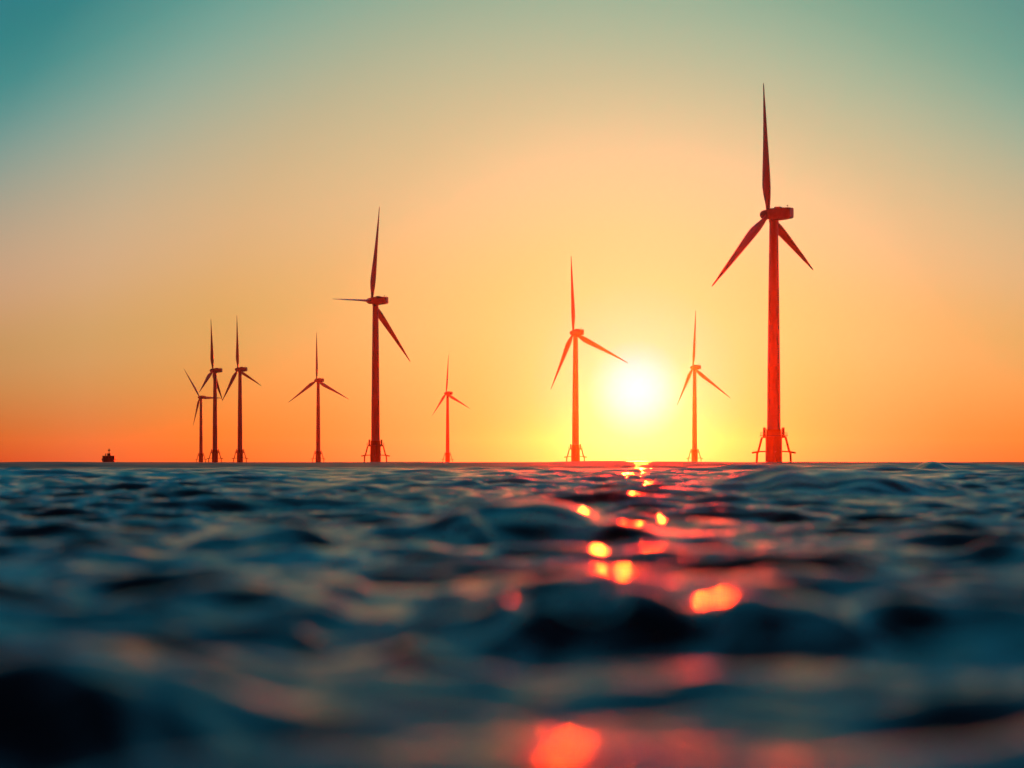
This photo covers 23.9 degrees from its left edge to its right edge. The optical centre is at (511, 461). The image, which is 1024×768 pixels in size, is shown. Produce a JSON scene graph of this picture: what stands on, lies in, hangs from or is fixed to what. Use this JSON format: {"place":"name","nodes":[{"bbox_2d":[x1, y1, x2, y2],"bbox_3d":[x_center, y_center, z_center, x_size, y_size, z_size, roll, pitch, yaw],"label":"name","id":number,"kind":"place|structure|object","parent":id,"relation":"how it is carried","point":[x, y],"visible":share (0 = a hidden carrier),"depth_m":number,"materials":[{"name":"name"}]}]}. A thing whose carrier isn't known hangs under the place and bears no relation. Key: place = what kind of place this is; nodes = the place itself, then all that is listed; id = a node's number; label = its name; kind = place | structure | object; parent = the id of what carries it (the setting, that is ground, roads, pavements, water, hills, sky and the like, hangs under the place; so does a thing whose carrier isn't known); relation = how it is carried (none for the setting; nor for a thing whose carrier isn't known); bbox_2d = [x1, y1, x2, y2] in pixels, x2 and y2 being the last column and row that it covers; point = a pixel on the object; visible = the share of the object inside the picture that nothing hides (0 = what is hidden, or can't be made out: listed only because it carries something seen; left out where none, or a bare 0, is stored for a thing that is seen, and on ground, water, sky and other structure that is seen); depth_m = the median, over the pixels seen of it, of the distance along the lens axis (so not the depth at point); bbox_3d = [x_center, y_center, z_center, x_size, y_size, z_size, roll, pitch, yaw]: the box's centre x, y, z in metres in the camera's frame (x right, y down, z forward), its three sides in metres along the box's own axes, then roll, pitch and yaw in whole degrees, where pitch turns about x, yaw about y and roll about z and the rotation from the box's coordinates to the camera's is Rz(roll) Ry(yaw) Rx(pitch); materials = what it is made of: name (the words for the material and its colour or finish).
{"place":"outdoors","nodes":[
{"label":"outdoors","id":0,"kind":"place"},
{"bbox_2d":[0,461,1023,767],"bbox_3d":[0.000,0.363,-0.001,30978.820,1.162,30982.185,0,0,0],"label":"sea","id":1,"kind":"structure","parent":0,"point":[524,615],"depth_m":4.91,"materials":[{"name":"blue liquid"}]},
{"bbox_2d":[101,453,115,461],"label":"service boat","id":2,"kind":"object","parent":1,"relation":"on","point":[108,458],"visible":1,"depth_m":1743.61,"materials":[{"name":"paint"}]},
{"bbox_2d":[184,369,217,461],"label":"wind turbine","id":3,"kind":"object","parent":1,"relation":"in","point":[200,454],"visible":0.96,"depth_m":3345.79,"materials":[{"name":"metal"}]},
{"bbox_2d":[199,325,222,461],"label":"wind turbine","id":4,"kind":"object","parent":1,"relation":"in","point":[214,451],"visible":0.99,"depth_m":2363.40,"materials":[{"name":"metal"}]},
{"bbox_2d":[222,325,259,461],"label":"wind turbine","id":5,"kind":"object","parent":1,"relation":"in","point":[239,451],"visible":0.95,"depth_m":2338.07,"materials":[{"name":"metal"}]},
{"bbox_2d":[289,332,347,461],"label":"wind turbine","id":6,"kind":"object","parent":1,"relation":"in","point":[318,452],"visible":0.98,"depth_m":2652.07,"materials":[{"name":"metal"}]},
{"bbox_2d":[338,207,409,461],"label":"wind turbine","id":7,"kind":"object","parent":1,"relation":"in","point":[375,455],"visible":0.95,"depth_m":1341.68,"materials":[{"name":"metal"}]},
{"bbox_2d":[433,355,468,461],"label":"wind turbine","id":8,"kind":"object","parent":1,"relation":"in","point":[448,394],"visible":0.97,"depth_m":3151.99,"materials":[{"name":"metal"}]},
{"bbox_2d":[551,258,627,460],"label":"wind turbine","id":9,"kind":"object","parent":1,"relation":"in","point":[575,334],"visible":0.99,"depth_m":1672.30,"materials":[{"name":"metal"}]},
{"bbox_2d":[677,312,729,461],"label":"wind turbine","id":10,"kind":"object","parent":1,"relation":"in","point":[694,452],"visible":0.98,"depth_m":2289.05,"materials":[{"name":"metal"}]},
{"bbox_2d":[712,83,812,461],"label":"wind turbine","id":11,"kind":"object","parent":1,"relation":"in","point":[772,435],"visible":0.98,"depth_m":872.21,"materials":[{"name":"paint"}]},
{"bbox_2d":[0,0,1023,461],"label":"sky","id":12,"kind":"structure","parent":0,"point":[171,171],"materials":[{"name":"orange"}]}
]}

